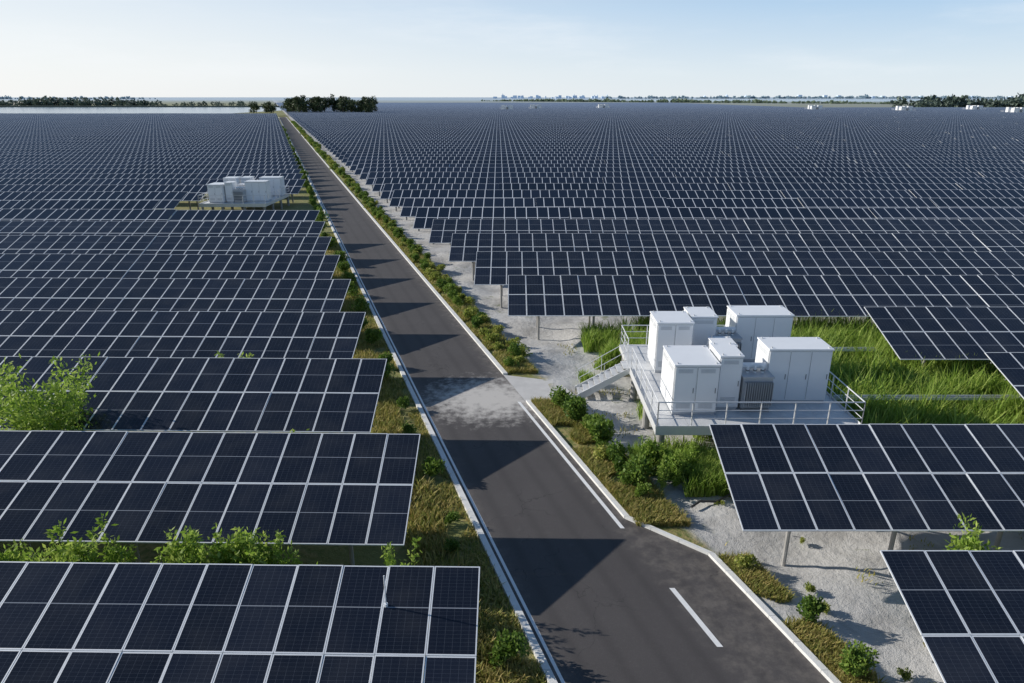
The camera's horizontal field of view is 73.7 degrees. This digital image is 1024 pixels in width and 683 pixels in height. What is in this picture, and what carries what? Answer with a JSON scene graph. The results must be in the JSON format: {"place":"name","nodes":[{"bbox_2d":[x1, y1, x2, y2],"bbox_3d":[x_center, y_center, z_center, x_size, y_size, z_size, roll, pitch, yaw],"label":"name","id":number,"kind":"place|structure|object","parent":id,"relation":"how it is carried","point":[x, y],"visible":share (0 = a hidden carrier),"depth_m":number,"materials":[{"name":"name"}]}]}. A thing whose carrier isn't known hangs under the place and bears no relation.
{"place":"outdoors","nodes":[
{"label":"outdoors","id":0,"kind":"place"},
{"bbox_2d":[0,106,278,106],"bbox_3d":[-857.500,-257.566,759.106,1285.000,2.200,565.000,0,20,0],"label":"earth dike","id":1,"kind":"structure","parent":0,"point":[128,106],"depth_m":1013.75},
{"bbox_2d":[0,107,282,112],"bbox_3d":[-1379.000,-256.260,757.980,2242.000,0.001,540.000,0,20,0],"label":"pond water","id":2,"kind":"structure","parent":0,"point":[124,109],"depth_m":824.89,"materials":[{"name":"grey liquid"}]},
{"bbox_2d":[0,103,1023,243],"bbox_3d":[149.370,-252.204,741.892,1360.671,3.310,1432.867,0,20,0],"label":"solar panel field","id":3,"kind":"structure","parent":0,"point":[424,164],"depth_m":126.99,"materials":[{"name":"glass"}]},
{"bbox_2d":[0,97,1023,682],"bbox_3d":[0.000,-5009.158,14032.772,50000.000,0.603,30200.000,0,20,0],"label":"ground","id":4,"kind":"structure","parent":0,"point":[828,565],"depth_m":23.77,"materials":[{"name":"soil"}]},
{"bbox_2d":[3,526,59,561],"bbox_3d":[-13.408,6.798,19.354,1.456,2.752,1.724,-11,22,-28],"label":"weed plant","id":5,"kind":"object","parent":4,"relation":"on","point":[17,553],"visible":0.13,"depth_m":19.48,"materials":[{"name":"green plant"}]},
{"bbox_2d":[0,349,99,430],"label":"leafy bush","id":6,"kind":"object","parent":4,"relation":"on","point":[65,415],"visible":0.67,"depth_m":25.90,"materials":[{"name":"green plant"}]},
{"bbox_2d":[20,519,99,562],"bbox_3d":[-12.506,6.713,19.259,1.863,2.975,1.574,3,20,8],"label":"weed plant","id":7,"kind":"object","parent":4,"relation":"on","point":[76,558],"visible":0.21,"depth_m":18.82,"materials":[{"name":"green plant"}]},
{"bbox_2d":[55,534,100,562],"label":"weed plant","id":8,"kind":"object","parent":4,"relation":"on","point":[92,544],"visible":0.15,"depth_m":18.95,"materials":[{"name":"green plant"}]},
{"bbox_2d":[52,526,108,562],"bbox_3d":[-12.064,6.815,19.429,1.672,2.670,1.413,14,24,34],"label":"weed plant","id":9,"kind":"object","parent":4,"relation":"on","point":[89,535],"visible":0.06,"depth_m":19.39,"materials":[{"name":"green plant"}]},
{"bbox_2d":[64,512,136,562],"bbox_3d":[-11.719,6.586,19.797,1.786,2.852,1.509,5,20,13],"label":"weed plant","id":10,"kind":"object","parent":4,"relation":"on","point":[112,554],"visible":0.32,"depth_m":19.73,"materials":[{"name":"green plant"}]},
{"bbox_2d":[0,221,324,244],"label":"solar panel row","id":11,"kind":"object","parent":4,"relation":"on","point":[219,228],"visible":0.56,"depth_m":63.38,"materials":[{"name":"glass"}]},
{"bbox_2d":[0,235,331,254],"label":"solar panel row","id":12,"kind":"object","parent":4,"relation":"on","point":[102,244],"visible":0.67,"depth_m":56.54,"materials":[{"name":"glass"}]},
{"bbox_2d":[0,253,339,278],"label":"solar panel row","id":13,"kind":"object","parent":4,"relation":"on","point":[198,266],"visible":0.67,"depth_m":49.65,"materials":[{"name":"glass"}]},
{"bbox_2d":[0,277,350,311],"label":"solar panel row","id":14,"kind":"object","parent":4,"relation":"on","point":[163,294],"visible":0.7,"depth_m":42.73,"materials":[{"name":"glass"}]},
{"bbox_2d":[150,525,202,563],"bbox_3d":[-9.429,6.743,19.185,1.440,2.969,1.468,2,20,7],"label":"weed plant","id":15,"kind":"object","parent":4,"relation":"on","point":[166,551],"visible":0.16,"depth_m":18.87,"materials":[{"name":"green plant"}]},
{"bbox_2d":[0,310,365,358],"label":"solar panel row","id":16,"kind":"object","parent":4,"relation":"on","point":[228,334],"visible":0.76,"depth_m":35.83,"materials":[{"name":"glass"}]},
{"bbox_2d":[0,356,386,432],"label":"solar panel row","id":17,"kind":"object","parent":4,"relation":"on","point":[249,395],"visible":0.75,"depth_m":28.86,"materials":[{"name":"glass"}]},
{"bbox_2d":[164,523,241,563],"bbox_3d":[-8.741,6.519,19.494,2.032,3.182,1.005,-1,20,-3],"label":"weed plant","id":18,"kind":"object","parent":4,"relation":"on","point":[193,541],"visible":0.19,"depth_m":19.09,"materials":[{"name":"green plant"}]},
{"bbox_2d":[172,532,240,563],"bbox_3d":[-8.454,6.737,19.335,1.840,2.880,0.910,-18,26,-40],"label":"weed plant","id":19,"kind":"object","parent":4,"relation":"on","point":[203,552],"visible":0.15,"depth_m":18.84,"materials":[{"name":"green plant"}]},
{"bbox_2d":[0,431,419,565],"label":"solar panel row","id":20,"kind":"object","parent":4,"relation":"on","point":[350,490],"visible":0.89,"depth_m":22.04,"materials":[{"name":"glass"}]},
{"bbox_2d":[206,541,251,563],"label":"weed plant","id":21,"kind":"object","parent":4,"relation":"on","point":[228,545],"visible":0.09,"depth_m":19.15,"materials":[{"name":"green plant"}]},
{"bbox_2d":[209,527,262,563],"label":"weed plant","id":22,"kind":"object","parent":4,"relation":"on","point":[238,535],"visible":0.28,"depth_m":19.01,"materials":[{"name":"green plant"}]},
{"bbox_2d":[0,561,479,682],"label":"solar panel row","id":23,"kind":"object","parent":4,"relation":"on","point":[73,622],"visible":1,"depth_m":15.95,"materials":[{"name":"glass"}]},
{"bbox_2d":[198,194,289,209],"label":"equipment platform","id":24,"kind":"structure","parent":4,"relation":"on","point":[232,205],"depth_m":86.48,"materials":[{"name":"paint"}]},
{"bbox_2d":[207,182,226,202],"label":"electrical cabinet","id":25,"kind":"object","parent":24,"relation":"on","point":[216,188],"visible":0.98,"depth_m":86.46,"materials":[{"name":"grey metal"}]},
{"bbox_2d":[224,181,236,201],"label":"electrical cabinet","id":26,"kind":"object","parent":24,"relation":"on","point":[230,186],"visible":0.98,"depth_m":86.91,"materials":[{"name":"grey metal"}]},
{"bbox_2d":[233,187,246,202],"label":"transformer","id":27,"kind":"object","parent":24,"relation":"on","point":[239,191],"visible":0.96,"depth_m":86.96,"materials":[{"name":"grey metal"}]},
{"bbox_2d":[198,185,288,203],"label":"safety railing","id":28,"kind":"object","parent":24,"relation":"on","point":[202,195],"visible":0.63,"depth_m":85.52,"materials":[{"name":"metal"}]},
{"bbox_2d":[244,180,270,201],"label":"electrical cabinet","id":29,"kind":"object","parent":24,"relation":"on","point":[257,187],"visible":0.99,"depth_m":87.56,"materials":[{"name":"grey metal"}]},
{"bbox_2d":[259,176,285,195],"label":"electrical cabinet","id":30,"kind":"object","parent":24,"relation":"on","point":[276,182],"visible":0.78,"depth_m":92.26,"materials":[{"name":"grey metal"}]},
{"bbox_2d":[230,530,285,572],"bbox_3d":[-7.256,6.740,19.649,1.408,2.661,1.666,8,21,21],"label":"weed plant","id":31,"kind":"object","parent":4,"relation":"on","point":[276,539],"visible":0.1,"depth_m":19.56,"materials":[{"name":"green plant"}]},
{"bbox_2d":[232,530,284,566],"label":"weed plant","id":32,"kind":"object","parent":4,"relation":"on","point":[259,545],"visible":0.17,"depth_m":19.39,"materials":[{"name":"green plant"}]},
{"bbox_2d":[230,541,294,564],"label":"weed plant","id":33,"kind":"object","parent":4,"relation":"on","point":[283,561],"visible":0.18,"depth_m":18.99,"materials":[{"name":"green plant"}]},
{"bbox_2d":[291,96,305,111],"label":"broadleaf tree","id":34,"kind":"object","parent":4,"relation":"on","point":[296,102],"visible":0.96,"depth_m":525.38,"materials":[{"name":"green plant"}]},
{"bbox_2d":[284,540,317,564],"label":"weed plant","id":35,"kind":"object","parent":4,"relation":"on","point":[296,561],"visible":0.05,"depth_m":19.23,"materials":[{"name":"green plant"}]},
{"bbox_2d":[310,96,324,111],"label":"broadleaf tree","id":36,"kind":"object","parent":4,"relation":"on","point":[317,100],"visible":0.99,"depth_m":524.69,"materials":[{"name":"green plant"}]},
{"bbox_2d":[336,96,349,111],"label":"broadleaf tree","id":37,"kind":"object","parent":4,"relation":"on","point":[342,103],"visible":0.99,"depth_m":528.70,"materials":[{"name":"green plant"}]},
{"bbox_2d":[346,281,359,296],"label":"shrub","id":38,"kind":"object","parent":4,"relation":"on","point":[352,289],"visible":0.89,"depth_m":51.50,"materials":[{"name":"green plant"}]},
{"bbox_2d":[347,294,369,311],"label":"shrub","id":39,"kind":"object","parent":4,"relation":"on","point":[360,304],"visible":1,"depth_m":47.79,"materials":[{"name":"green plant"}]},
{"bbox_2d":[364,328,382,343],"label":"shrub","id":40,"kind":"object","parent":4,"relation":"on","point":[372,336],"visible":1,"depth_m":41.20,"materials":[{"name":"green plant"}]},
{"bbox_2d":[380,536,421,576],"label":"weed plant","id":41,"kind":"object","parent":4,"relation":"on","point":[391,561],"visible":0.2,"depth_m":19.61,"materials":[{"name":"green plant"}]},
{"bbox_2d":[396,396,409,408],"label":"shrub","id":42,"kind":"object","parent":4,"relation":"on","point":[404,402],"visible":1,"depth_m":32.77,"materials":[{"name":"green plant"}]},
{"bbox_2d":[401,420,417,433],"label":"shrub","id":43,"kind":"object","parent":4,"relation":"on","point":[408,428],"visible":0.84,"depth_m":30.25,"materials":[{"name":"green plant"}]},
{"bbox_2d":[279,118,557,682],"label":"road kerb","id":44,"kind":"structure","parent":4,"relation":"on","point":[531,639],"depth_m":24.44,"materials":[{"name":"concrete"}]},
{"bbox_2d":[422,456,445,476],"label":"shrub","id":45,"kind":"object","parent":4,"relation":"on","point":[432,465],"visible":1,"depth_m":26.83,"materials":[{"name":"green plant"}]},
{"bbox_2d":[444,510,460,524],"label":"shrub","id":46,"kind":"object","parent":4,"relation":"on","point":[450,518],"visible":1,"depth_m":24.02,"materials":[{"name":"green plant"}]},
{"bbox_2d":[444,538,460,552],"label":"shrub","id":47,"kind":"object","parent":4,"relation":"on","point":[454,545],"visible":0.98,"depth_m":22.51,"materials":[{"name":"green plant"}]},
{"bbox_2d":[463,306,478,318],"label":"shrub","id":48,"kind":"object","parent":4,"relation":"on","point":[470,311],"visible":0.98,"depth_m":46.42,"materials":[{"name":"green plant"}]},
{"bbox_2d":[470,315,483,328],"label":"shrub","id":49,"kind":"object","parent":4,"relation":"on","point":[476,321],"visible":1,"depth_m":43.96,"materials":[{"name":"green plant"}]},
{"bbox_2d":[483,332,501,342],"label":"shrub","id":50,"kind":"object","parent":4,"relation":"on","point":[493,336],"visible":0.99,"depth_m":41.68,"materials":[{"name":"green plant"}]},
{"bbox_2d":[0,94,1012,98],"bbox_3d":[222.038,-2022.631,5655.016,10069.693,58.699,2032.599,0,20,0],"label":"distant woodland","id":51,"kind":"object","parent":4,"relation":"on","point":[735,97],"visible":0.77,"depth_m":6352.72,"materials":[{"name":"green plant"}]},
{"bbox_2d":[488,628,529,667],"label":"shrub","id":52,"kind":"object","parent":4,"relation":"on","point":[509,647],"visible":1,"depth_m":17.93,"materials":[{"name":"green plant"}]},
{"bbox_2d":[0,92,1023,106],"bbox_3d":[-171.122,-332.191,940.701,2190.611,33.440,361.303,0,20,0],"label":"distant tree line","id":53,"kind":"object","parent":4,"relation":"on","point":[955,101],"visible":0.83,"depth_m":1041.55,"materials":[{"name":"green plant"}]},
{"bbox_2d":[507,342,522,356],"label":"shrub","id":54,"kind":"object","parent":4,"relation":"on","point":[514,349],"visible":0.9,"depth_m":39.19,"materials":[{"name":"green plant"}]},
{"bbox_2d":[504,375,588,407],"bbox_3d":[1.569,2.551,35.237,2.608,0.001,5.573,-8,21,-20],"label":"concrete apron","id":55,"kind":"object","parent":4,"relation":"on","point":[526,388],"visible":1,"depth_m":35.66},
{"bbox_2d":[548,384,576,406],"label":"shrub","id":56,"kind":"object","parent":4,"relation":"on","point":[558,396],"visible":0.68,"depth_m":32.85,"materials":[{"name":"green plant"}]},
{"bbox_2d":[286,117,840,682],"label":"road kerb","id":57,"kind":"structure","parent":4,"relation":"on","point":[786,631],"depth_m":24.12,"materials":[{"name":"concrete"}]},
{"bbox_2d":[563,394,588,417],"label":"shrub","id":58,"kind":"object","parent":4,"relation":"on","point":[578,404],"visible":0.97,"depth_m":31.58,"materials":[{"name":"green plant"}]},
{"bbox_2d":[586,414,615,440],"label":"shrub","id":59,"kind":"object","parent":4,"relation":"on","point":[600,428],"visible":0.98,"depth_m":29.31,"materials":[{"name":"green plant"}]},
{"bbox_2d":[574,342,629,397],"bbox_3d":[4.560,1.486,34.575,2.620,2.732,1.120,0,20,0],"label":"access stair","id":60,"kind":"object","parent":4,"relation":"on","point":[589,387],"visible":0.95,"depth_m":34.42,"materials":[{"name":"paint"}]},
{"bbox_2d":[592,443,611,461],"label":"shrub","id":61,"kind":"object","parent":4,"relation":"on","point":[602,453],"visible":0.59,"depth_m":28.22,"materials":[{"name":"green plant"}]},
{"bbox_2d":[604,439,632,461],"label":"shrub","id":62,"kind":"object","parent":4,"relation":"on","point":[613,449],"visible":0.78,"depth_m":27.86,"materials":[{"name":"green plant"}]},
{"bbox_2d":[612,455,625,471],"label":"shrub","id":63,"kind":"object","parent":4,"relation":"on","point":[618,460],"visible":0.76,"depth_m":27.35,"materials":[{"name":"green plant"}]},
{"bbox_2d":[615,452,656,485],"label":"shrub","id":64,"kind":"object","parent":4,"relation":"on","point":[635,466],"visible":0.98,"depth_m":26.23,"materials":[{"name":"green plant"}]},
{"bbox_2d":[633,481,652,497],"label":"shrub","id":65,"kind":"object","parent":4,"relation":"on","point":[644,488],"visible":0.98,"depth_m":25.59,"materials":[{"name":"green plant"}]},
{"bbox_2d":[638,440,658,461],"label":"shrub","id":66,"kind":"object","parent":4,"relation":"on","point":[650,450],"visible":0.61,"depth_m":27.28,"materials":[{"name":"green plant"}]},
{"bbox_2d":[648,440,669,464],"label":"weed plant","id":67,"kind":"object","parent":4,"relation":"on","point":[660,453],"visible":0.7,"depth_m":27.13,"materials":[{"name":"green plant"}]},
{"bbox_2d":[656,459,670,490],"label":"weed plant","id":68,"kind":"object","parent":4,"relation":"on","point":[662,480],"visible":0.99,"depth_m":25.99,"materials":[{"name":"green plant"}]},
{"bbox_2d":[319,206,1021,682],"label":"verge grass","id":69,"kind":"structure","parent":4,"relation":"on","point":[655,508],"depth_m":24.38,"materials":[{"name":"plant"}]},
{"bbox_2d":[658,452,690,479],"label":"shrub","id":70,"kind":"object","parent":4,"relation":"on","point":[666,459],"visible":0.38,"depth_m":26.42,"materials":[{"name":"green plant"}]},
{"bbox_2d":[668,456,682,487],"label":"weed plant","id":71,"kind":"object","parent":4,"relation":"on","point":[675,479],"visible":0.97,"depth_m":26.04,"materials":[{"name":"green plant"}]},
{"bbox_2d":[674,449,694,483],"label":"weed plant","id":72,"kind":"object","parent":4,"relation":"on","point":[679,459],"visible":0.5,"depth_m":26.36,"materials":[{"name":"green plant"}]},
{"bbox_2d":[481,98,897,103],"bbox_3d":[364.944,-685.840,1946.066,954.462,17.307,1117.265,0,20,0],"label":"distant hedgerow","id":73,"kind":"object","parent":4,"relation":"on","point":[678,100],"visible":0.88,"depth_m":1798.90,"materials":[{"name":"green plant"}]},
{"bbox_2d":[683,439,699,456],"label":"weed plant","id":74,"kind":"object","parent":4,"relation":"on","point":[693,443],"visible":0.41,"depth_m":27.40,"materials":[{"name":"green plant"}]},
{"bbox_2d":[429,219,1023,247],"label":"solar panel row","id":75,"kind":"object","parent":4,"relation":"on","point":[438,234],"visible":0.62,"depth_m":64.49,"materials":[{"name":"glass"}]},
{"bbox_2d":[449,233,1023,280],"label":"solar panel row","id":76,"kind":"object","parent":4,"relation":"on","point":[469,245],"visible":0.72,"depth_m":57.57,"materials":[{"name":"glass"}]},
{"bbox_2d":[619,344,859,447],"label":"equipment platform","id":77,"kind":"structure","parent":4,"relation":"on","point":[663,428],"depth_m":29.11,"materials":[{"name":"paint"}]},
{"bbox_2d":[647,311,694,372],"bbox_3d":[7.800,-0.015,33.764,1.780,2.660,1.895,0,20,0],"label":"electrical cabinet","id":78,"kind":"object","parent":77,"relation":"on","point":[670,327],"visible":0.71,"depth_m":32.84,"materials":[{"name":"grey metal"}]},
{"bbox_2d":[660,345,721,414],"bbox_3d":[7.675,1.627,29.625,1.930,2.360,2.395,0,20,0],"label":"electrical cabinet","id":79,"kind":"object","parent":77,"relation":"on","point":[689,373],"visible":0.94,"depth_m":28.65,"materials":[{"name":"grey metal"}]},
{"bbox_2d":[683,306,718,345],"bbox_3d":[9.475,-0.328,34.714,1.330,2.610,1.695,0,20,0],"label":"electrical cabinet","id":80,"kind":"object","parent":77,"relation":"on","point":[704,319],"visible":0.38,"depth_m":33.80,"materials":[{"name":"grey metal"}]},
{"bbox_2d":[707,336,737,349],"bbox_3d":[9.850,0.865,32.273,1.080,2.010,1.295,0,20,0],"label":"electrical cabinet","id":81,"kind":"object","parent":77,"relation":"on","point":[720,339],"visible":0.25,"depth_m":32.15,"materials":[{"name":"grey metal"}]},
{"bbox_2d":[709,342,744,409],"bbox_3d":[9.225,1.482,29.732,1.030,2.560,1.695,0,20,0],"label":"electrical cabinet","id":82,"kind":"object","parent":77,"relation":"on","point":[730,356],"visible":0.84,"depth_m":29.00,"materials":[{"name":"grey metal"}]},
{"bbox_2d":[713,327,742,350],"bbox_3d":[10.625,0.260,34.135,1.330,1.894,1.500,0,20,0],"label":"transformer","id":83,"kind":"object","parent":77,"relation":"on","point":[737,338],"visible":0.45,"depth_m":33.84,"materials":[{"name":"grey metal"}]},
{"bbox_2d":[620,325,865,425],"bbox_3d":[10.075,1.306,32.333,8.364,1.143,9.916,0,20,0],"label":"safety railing","id":84,"kind":"object","parent":77,"relation":"on","point":[760,410],"visible":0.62,"depth_m":27.73,"materials":[{"name":"metal"}]},
{"bbox_2d":[738,362,774,411],"bbox_3d":[10.425,1.911,29.522,1.330,1.894,1.500,0,20,0],"label":"transformer","id":85,"kind":"object","parent":77,"relation":"on","point":[757,383],"visible":0.88,"depth_m":29.00,"materials":[{"name":"grey metal"}]},
{"bbox_2d":[725,305,794,361],"bbox_3d":[12.600,-0.439,35.099,2.880,2.560,1.695,0,20,0],"label":"electrical cabinet","id":86,"kind":"object","parent":77,"relation":"on","point":[751,323],"visible":0.66,"depth_m":34.24,"materials":[{"name":"grey metal"}]},
{"bbox_2d":[755,337,834,401],"bbox_3d":[12.400,1.240,30.336,2.780,2.610,1.595,0,20,0],"label":"electrical cabinet","id":87,"kind":"object","parent":77,"relation":"on","point":[798,368],"visible":0.89,"depth_m":29.62,"materials":[{"name":"grey metal"}]},
{"bbox_2d":[733,553,759,569],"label":"shrub","id":88,"kind":"object","parent":4,"relation":"on","point":[743,561],"visible":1,"depth_m":21.84,"materials":[{"name":"green plant"}]},
{"bbox_2d":[474,251,1023,307],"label":"solar panel row","id":89,"kind":"object","parent":4,"relation":"on","point":[497,265],"visible":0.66,"depth_m":50.56,"materials":[{"name":"glass"}]},
{"bbox_2d":[493,94,1013,97],"bbox_3d":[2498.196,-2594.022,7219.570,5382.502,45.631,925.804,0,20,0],"label":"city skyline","id":90,"kind":"structure","parent":4,"relation":"on","point":[538,96],"depth_m":7123.99},
{"bbox_2d":[508,275,1023,339],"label":"solar panel row","id":91,"kind":"object","parent":4,"relation":"on","point":[849,296],"visible":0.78,"depth_m":43.42,"materials":[{"name":"glass"}]},
{"bbox_2d":[575,309,1023,497],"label":"tall grass","id":92,"kind":"structure","parent":4,"relation":"on","point":[941,378],"depth_m":33.23,"materials":[{"name":"green plant"}]},
{"bbox_2d":[795,593,827,621],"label":"shrub","id":93,"kind":"object","parent":4,"relation":"on","point":[813,608],"visible":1,"depth_m":19.46,"materials":[{"name":"green plant"}]},
{"bbox_2d":[838,639,879,677],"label":"shrub","id":94,"kind":"object","parent":4,"relation":"on","point":[856,660],"visible":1,"depth_m":17.60,"materials":[{"name":"green plant"}]},
{"bbox_2d":[709,424,1023,565],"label":"solar panel row","id":95,"kind":"object","parent":4,"relation":"on","point":[789,478],"visible":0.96,"depth_m":22.60,"materials":[{"name":"glass"}]},
{"bbox_2d":[896,667,913,680],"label":"shrub","id":96,"kind":"object","parent":4,"relation":"on","point":[906,675],"visible":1,"depth_m":17.84,"materials":[{"name":"green plant"}]},
{"bbox_2d":[833,347,1022,407],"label":"cable tray","id":97,"kind":"object","parent":4,"relation":"on","point":[963,397],"visible":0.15,"depth_m":31.75,"materials":[{"name":"metal"}]},
{"bbox_2d":[864,306,1023,367],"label":"solar panel row","id":98,"kind":"object","parent":4,"relation":"on","point":[929,333],"visible":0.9,"depth_m":36.51,"materials":[{"name":"glass"}]},
{"bbox_2d":[880,550,1023,682],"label":"solar panel row","id":99,"kind":"object","parent":4,"relation":"on","point":[965,608],"visible":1,"depth_m":16.40,"materials":[{"name":"glass"}]},
{"bbox_2d":[943,520,988,550],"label":"weed plant","id":100,"kind":"object","parent":4,"relation":"on","point":[957,547],"visible":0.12,"depth_m":19.93,"materials":[{"name":"green plant"}]},
{"bbox_2d":[949,513,1001,550],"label":"weed plant","id":101,"kind":"object","parent":4,"relation":"on","point":[962,542],"visible":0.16,"depth_m":19.40,"materials":[{"name":"green plant"}]},
{"bbox_2d":[989,372,1008,394],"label":"weed plant","id":102,"kind":"object","parent":4,"relation":"on","point":[1002,384],"visible":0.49,"depth_m":33.32,"materials":[{"name":"green plant"}]},
{"bbox_2d":[984,352,1023,398],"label":"solar panel row","id":103,"kind":"object","parent":4,"relation":"on","point":[1009,366],"visible":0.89,"depth_m":30.63,"materials":[{"name":"glass"}]},
{"bbox_2d":[0,0,1023,96],"label":"sky","id":104,"kind":"structure","parent":0,"point":[57,48],"materials":[{"name":"blue"}]},
{"bbox_2d":[279,117,829,682],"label":"asphalt road","id":105,"kind":"structure","parent":0,"point":[595,583],"depth_m":23.42,"materials":[{"name":"asphalt"}]},
{"bbox_2d":[291,141,722,682],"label":"road markings","id":106,"kind":"object","parent":105,"relation":"on","point":[712,637],"visible":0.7,"depth_m":24.76,"materials":[{"name":"paint"}]},
{"bbox_2d":[639,100,980,101],"bbox_3d":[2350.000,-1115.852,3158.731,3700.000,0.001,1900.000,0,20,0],"label":"lake water","id":107,"kind":"structure","parent":0,"point":[822,100],"depth_m":2927.21,"materials":[{"name":"blue liquid"}]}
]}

